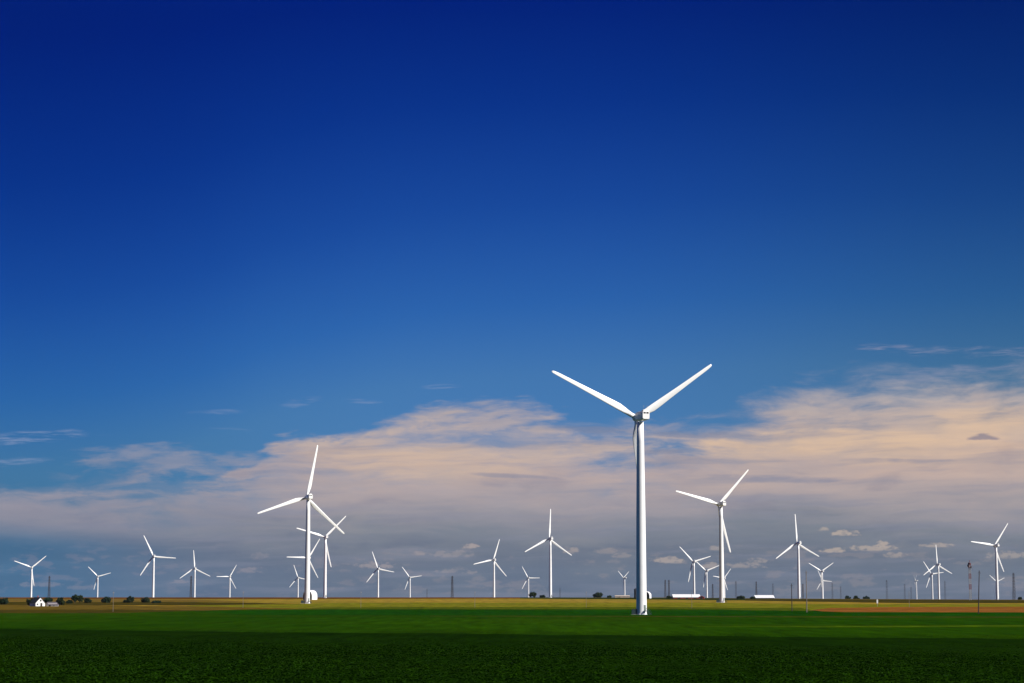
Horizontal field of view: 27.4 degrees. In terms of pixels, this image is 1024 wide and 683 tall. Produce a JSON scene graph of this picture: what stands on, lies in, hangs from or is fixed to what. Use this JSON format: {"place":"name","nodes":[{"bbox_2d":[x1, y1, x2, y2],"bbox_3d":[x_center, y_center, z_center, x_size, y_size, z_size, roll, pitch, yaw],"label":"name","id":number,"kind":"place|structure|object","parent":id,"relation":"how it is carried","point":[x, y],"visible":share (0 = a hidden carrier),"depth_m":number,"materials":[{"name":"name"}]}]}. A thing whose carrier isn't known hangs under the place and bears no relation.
{"place":"outdoors","nodes":[
{"label":"outdoors","id":0,"kind":"place"},
{"bbox_2d":[0,609,200,612],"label":"rough grass strip","id":1,"kind":"object","parent":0,"point":[72,611],"visible":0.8,"depth_m":970.18,"materials":[{"name":"plant"}]},
{"bbox_2d":[8,599,250,601],"bbox_3d":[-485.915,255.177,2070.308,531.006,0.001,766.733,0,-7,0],"label":"faded wheat field","id":2,"kind":"structure","parent":0,"point":[65,600],"depth_m":2036.93,"materials":[{"name":"plant"}]},
{"bbox_2d":[0,602,276,604],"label":"rough pasture","id":3,"kind":"structure","parent":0,"point":[150,603],"depth_m":1568.50,"materials":[{"name":"brown plant"}]},
{"bbox_2d":[0,597,8,603],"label":"bush","id":4,"kind":"object","parent":3,"relation":"on","point":[4,601],"visible":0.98,"depth_m":1478.64,"materials":[{"name":"green plant"}]},
{"bbox_2d":[43,597,52,602],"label":"bush","id":5,"kind":"object","parent":3,"relation":"on","point":[47,599],"visible":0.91,"depth_m":1696.39,"materials":[{"name":"green plant"}]},
{"bbox_2d":[71,594,78,602],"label":"tree","id":6,"kind":"object","parent":3,"relation":"on","point":[75,598],"visible":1,"depth_m":1569.45,"materials":[{"name":"green plant"}]},
{"bbox_2d":[78,595,83,602],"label":"tree","id":7,"kind":"object","parent":3,"relation":"on","point":[80,598],"visible":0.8,"depth_m":1593.65,"materials":[{"name":"green plant"}]},
{"bbox_2d":[84,598,91,602],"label":"bush","id":8,"kind":"object","parent":3,"relation":"on","point":[87,600],"visible":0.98,"depth_m":1643.02,"materials":[{"name":"green plant"}]},
{"bbox_2d":[101,596,110,602],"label":"bush","id":9,"kind":"object","parent":3,"relation":"on","point":[106,599],"visible":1,"depth_m":1656.35,"materials":[{"name":"green plant"}]},
{"bbox_2d":[126,596,134,602],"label":"bush","id":10,"kind":"object","parent":3,"relation":"on","point":[129,599],"visible":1,"depth_m":1670.27,"materials":[{"name":"green plant"}]},
{"bbox_2d":[140,597,149,602],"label":"bush","id":11,"kind":"object","parent":3,"relation":"on","point":[146,600],"visible":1,"depth_m":1697.32,"materials":[{"name":"green plant"}]},
{"bbox_2d":[0,605,297,609],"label":"tan stubble field","id":12,"kind":"structure","parent":0,"point":[69,607],"depth_m":1198.62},
{"bbox_2d":[56,597,64,604],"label":"bush","id":13,"kind":"object","parent":12,"relation":"on","point":[60,601],"visible":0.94,"depth_m":1381.01,"materials":[{"name":"green plant"}]},
{"bbox_2d":[0,597,519,598],"bbox_3d":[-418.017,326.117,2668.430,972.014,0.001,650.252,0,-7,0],"label":"stubble ridge","id":14,"kind":"structure","parent":0,"point":[280,597],"depth_m":2911.97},
{"bbox_2d":[297,516,345,597],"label":"wind turbine","id":15,"kind":"object","parent":14,"relation":"on","point":[326,552],"visible":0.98,"depth_m":2775.51,"materials":[{"name":"metal"}]},
{"bbox_2d":[529,592,536,596],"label":"tree","id":16,"kind":"object","parent":14,"relation":"on","point":[533,594],"visible":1,"depth_m":2956.02,"materials":[{"name":"green plant"}]},
{"bbox_2d":[0,609,1023,638],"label":"green crop field","id":17,"kind":"structure","parent":0,"point":[214,621],"depth_m":617.68,"materials":[{"name":"green plant"}]},
{"bbox_2d":[0,626,1023,682],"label":"crop field","id":18,"kind":"structure","parent":0,"point":[795,641],"depth_m":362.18,"materials":[{"name":"green plant"}]},
{"bbox_2d":[0,0,1023,599],"label":"sky","id":19,"kind":"structure","parent":0,"point":[239,239],"materials":[{"name":"blue"}]},
{"bbox_2d":[283,607,808,610],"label":"half ripe crop field","id":20,"kind":"structure","parent":0,"point":[776,609],"depth_m":1133.80,"materials":[{"name":"plant"}]},
{"bbox_2d":[113,599,1023,605],"bbox_3d":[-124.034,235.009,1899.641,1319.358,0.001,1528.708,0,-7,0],"label":"wheat field","id":21,"kind":"structure","parent":0,"point":[287,601],"depth_m":1864.85,"materials":[{"name":"yellow plant"}]},
{"bbox_2d":[30,596,44,605],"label":"house","id":22,"kind":"structure","parent":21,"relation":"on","point":[37,601],"depth_m":1296.20,"materials":[{"name":"white paint"}]},
{"bbox_2d":[46,602,58,605],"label":"shed","id":23,"kind":"structure","parent":21,"relation":"on","point":[52,604],"depth_m":1304.82,"materials":[{"name":"grey"}]},
{"bbox_2d":[257,445,344,602],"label":"wind turbine","id":24,"kind":"object","parent":21,"relation":"on","point":[308,497],"visible":0.98,"depth_m":1590.43,"materials":[{"name":"metal"}]},
{"bbox_2d":[303,590,316,599],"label":"arched hut","id":25,"kind":"object","parent":21,"relation":"on","point":[313,594],"visible":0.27,"depth_m":2215.84,"materials":[{"name":"white metal"}]},
{"bbox_2d":[676,470,747,602],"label":"wind turbine","id":26,"kind":"object","parent":21,"relation":"on","point":[721,502],"visible":1,"depth_m":1717.65,"materials":[{"name":"metal"}]},
{"bbox_2d":[776,515,818,598],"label":"wind turbine","id":27,"kind":"object","parent":21,"relation":"on","point":[798,565],"visible":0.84,"depth_m":2955.40,"materials":[{"name":"metal"}]},
{"bbox_2d":[201,597,981,610],"bbox_3d":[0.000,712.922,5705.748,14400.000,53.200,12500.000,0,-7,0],"label":"ground","id":28,"kind":"structure","parent":0,"point":[774,598],"depth_m":2277.51,"materials":[{"name":"brown soil"}]},
{"bbox_2d":[15,556,45,596],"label":"wind turbine","id":29,"kind":"object","parent":28,"relation":"on","point":[31,574],"visible":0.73,"depth_m":4644.27,"materials":[{"name":"metal"}]},
{"bbox_2d":[92,571,108,596],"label":"wind turbine","id":30,"kind":"object","parent":28,"relation":"on","point":[97,581],"visible":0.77,"depth_m":6243.30,"materials":[{"name":"metal"}]},
{"bbox_2d":[140,536,172,596],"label":"wind turbine","id":31,"kind":"object","parent":28,"relation":"on","point":[153,557],"visible":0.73,"depth_m":3705.25,"materials":[{"name":"metal"}]},
{"bbox_2d":[190,576,191,596],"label":"lattice pylon","id":32,"kind":"object","parent":28,"relation":"on","point":[191,586],"visible":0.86,"depth_m":3378.00,"materials":[{"name":"metal"}]},
{"bbox_2d":[181,550,208,596],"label":"wind turbine","id":33,"kind":"object","parent":28,"relation":"on","point":[194,569],"visible":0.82,"depth_m":4735.29,"materials":[{"name":"metal"}]},
{"bbox_2d":[217,566,235,596],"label":"wind turbine","id":34,"kind":"object","parent":28,"relation":"on","point":[229,581],"visible":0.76,"depth_m":6317.59,"materials":[{"name":"metal"}]},
{"bbox_2d":[289,566,303,596],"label":"wind turbine","id":35,"kind":"object","parent":28,"relation":"on","point":[298,583],"visible":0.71,"depth_m":6534.36,"materials":[{"name":"metal"}]},
{"bbox_2d":[290,539,319,577],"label":"wind turbine","id":36,"kind":"object","parent":28,"relation":"on","point":[310,558],"visible":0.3,"depth_m":3804.63,"materials":[{"name":"metal"}]},
{"bbox_2d":[367,552,392,596],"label":"wind turbine","id":37,"kind":"object","parent":28,"relation":"on","point":[378,568],"visible":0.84,"depth_m":4769.07,"materials":[{"name":"metal"}]},
{"bbox_2d":[402,567,417,596],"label":"wind turbine","id":38,"kind":"object","parent":28,"relation":"on","point":[410,577],"visible":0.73,"depth_m":6504.31,"materials":[{"name":"metal"}]},
{"bbox_2d":[451,576,453,596],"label":"lattice pylon","id":39,"kind":"object","parent":28,"relation":"on","point":[452,585],"visible":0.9,"depth_m":3427.37,"materials":[{"name":"metal"}]},
{"bbox_2d":[475,539,505,596],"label":"wind turbine","id":40,"kind":"object","parent":28,"relation":"on","point":[494,562],"visible":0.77,"depth_m":3929.70,"materials":[{"name":"metal"}]},
{"bbox_2d":[522,567,529,596],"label":"wind turbine","id":41,"kind":"object","parent":28,"relation":"on","point":[525,582],"visible":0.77,"depth_m":6627.69,"materials":[{"name":"metal"}]},
{"bbox_2d":[592,592,602,596],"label":"tree","id":42,"kind":"object","parent":28,"relation":"on","point":[597,594],"visible":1,"depth_m":2935.20,"materials":[{"name":"green plant"}]},
{"bbox_2d":[618,571,627,594],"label":"wind turbine","id":43,"kind":"object","parent":28,"relation":"on","point":[624,577],"visible":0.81,"depth_m":6628.26,"materials":[{"name":"metal"}]},
{"bbox_2d":[680,547,710,593],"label":"wind turbine","id":44,"kind":"object","parent":28,"relation":"on","point":[693,564],"visible":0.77,"depth_m":4070.30,"materials":[{"name":"metal"}]},
{"bbox_2d":[697,562,718,597],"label":"wind turbine","id":45,"kind":"object","parent":28,"relation":"on","point":[706,571],"visible":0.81,"depth_m":5109.29,"materials":[{"name":"metal"}]},
{"bbox_2d":[714,569,730,597],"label":"wind turbine","id":46,"kind":"object","parent":28,"relation":"on","point":[724,583],"visible":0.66,"depth_m":6787.61,"materials":[{"name":"metal"}]},
{"bbox_2d":[809,563,832,598],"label":"wind turbine","id":47,"kind":"object","parent":28,"relation":"on","point":[822,571],"visible":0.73,"depth_m":5177.57,"materials":[{"name":"metal"}]},
{"bbox_2d":[923,561,942,598],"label":"wind turbine","id":48,"kind":"object","parent":28,"relation":"on","point":[932,580],"visible":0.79,"depth_m":5659.86,"materials":[{"name":"metal"}]},
{"bbox_2d":[924,549,951,598],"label":"wind turbine","id":49,"kind":"object","parent":28,"relation":"on","point":[938,564],"visible":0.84,"depth_m":4332.00,"materials":[{"name":"metal"}]},
{"bbox_2d":[971,523,1007,599],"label":"wind turbine","id":50,"kind":"object","parent":28,"relation":"on","point":[995,545],"visible":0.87,"depth_m":3019.69,"materials":[{"name":"metal"}]},
{"bbox_2d":[1012,573,1015,599],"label":"lattice pylon","id":51,"kind":"object","parent":28,"relation":"on","point":[1013,582],"visible":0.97,"depth_m":3078.80,"materials":[{"name":"metal"}]},
{"bbox_2d":[193,602,1023,610],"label":"grain field","id":52,"kind":"structure","parent":0,"point":[717,605],"depth_m":1364.10,"materials":[{"name":"yellow plant"}]},
{"bbox_2d":[215,609,1023,615],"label":"deep green crop strip","id":53,"kind":"object","parent":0,"point":[555,612],"visible":0.9,"depth_m":883.99,"materials":[{"name":"green plant"}]},
{"bbox_2d":[552,364,711,614],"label":"wind turbine","id":54,"kind":"object","parent":53,"relation":"on","point":[639,417],"visible":0.97,"depth_m":850.88,"materials":[{"name":"white paint"}]},
{"bbox_2d":[631,609,636,614],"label":"transformer cabinet","id":55,"kind":"object","parent":53,"relation":"on","point":[634,611],"visible":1,"depth_m":844.88,"materials":[{"name":"metal"}]},
{"bbox_2d":[790,583,792,610],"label":"bare pole","id":56,"kind":"object","parent":53,"relation":"on","point":[791,585],"visible":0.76,"depth_m":987.58,"materials":[{"name":"grey wood"}]},
{"bbox_2d":[806,573,806,611],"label":"bare pole","id":57,"kind":"object","parent":53,"relation":"on","point":[806,592],"visible":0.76,"depth_m":934.38,"materials":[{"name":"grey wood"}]},
{"bbox_2d":[978,571,979,613],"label":"bare pole","id":58,"kind":"object","parent":53,"relation":"on","point":[978,594],"visible":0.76,"depth_m":864.22,"materials":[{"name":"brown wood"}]},
{"bbox_2d":[615,595,629,597],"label":"farm building","id":59,"kind":"structure","parent":0,"point":[622,596],"depth_m":2874.40,"materials":[{"name":"white metal"}]},
{"bbox_2d":[520,597,744,599],"bbox_3d":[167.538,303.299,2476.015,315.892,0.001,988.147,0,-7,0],"label":"hedge grass strip","id":60,"kind":"object","parent":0,"point":[627,598],"visible":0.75,"depth_m":2549.31,"materials":[{"name":"green plant"}]},
{"bbox_2d":[525,509,571,597],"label":"wind turbine","id":61,"kind":"object","parent":60,"relation":"on","point":[550,539],"visible":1,"depth_m":2867.18,"materials":[{"name":"metal"}]},
{"bbox_2d":[753,595,774,598],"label":"barn","id":62,"kind":"structure","parent":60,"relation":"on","point":[764,596],"depth_m":2459.06,"materials":[{"name":"white metal"}]},
{"bbox_2d":[671,594,699,598],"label":"barn","id":63,"kind":"structure","parent":0,"point":[685,596],"depth_m":2536.80,"materials":[{"name":"white metal"}]},
{"bbox_2d":[537,616,1023,617],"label":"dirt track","id":64,"kind":"structure","parent":0,"point":[722,616],"depth_m":780.43,"materials":[{"name":"brown soil"}]},
{"bbox_2d":[699,625,1023,627],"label":"light crop strip","id":65,"kind":"object","parent":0,"point":[883,626],"visible":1,"depth_m":563.54,"materials":[{"name":"green plant"}]},
{"bbox_2d":[745,599,1023,602],"bbox_3d":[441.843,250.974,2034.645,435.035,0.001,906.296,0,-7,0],"label":"olive pasture","id":66,"kind":"structure","parent":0,"point":[910,601],"depth_m":2041.95,"materials":[{"name":"green plant"}]},
{"bbox_2d":[967,560,971,599],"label":"telecom mast","id":67,"kind":"object","parent":66,"relation":"on","point":[970,566],"visible":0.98,"depth_m":2135.42,"materials":[{"name":"red metal"}]},
{"bbox_2d":[816,607,1023,611],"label":"bare earth field","id":68,"kind":"structure","parent":0,"point":[940,609],"depth_m":1067.79,"materials":[{"name":"red soil"}]}
]}

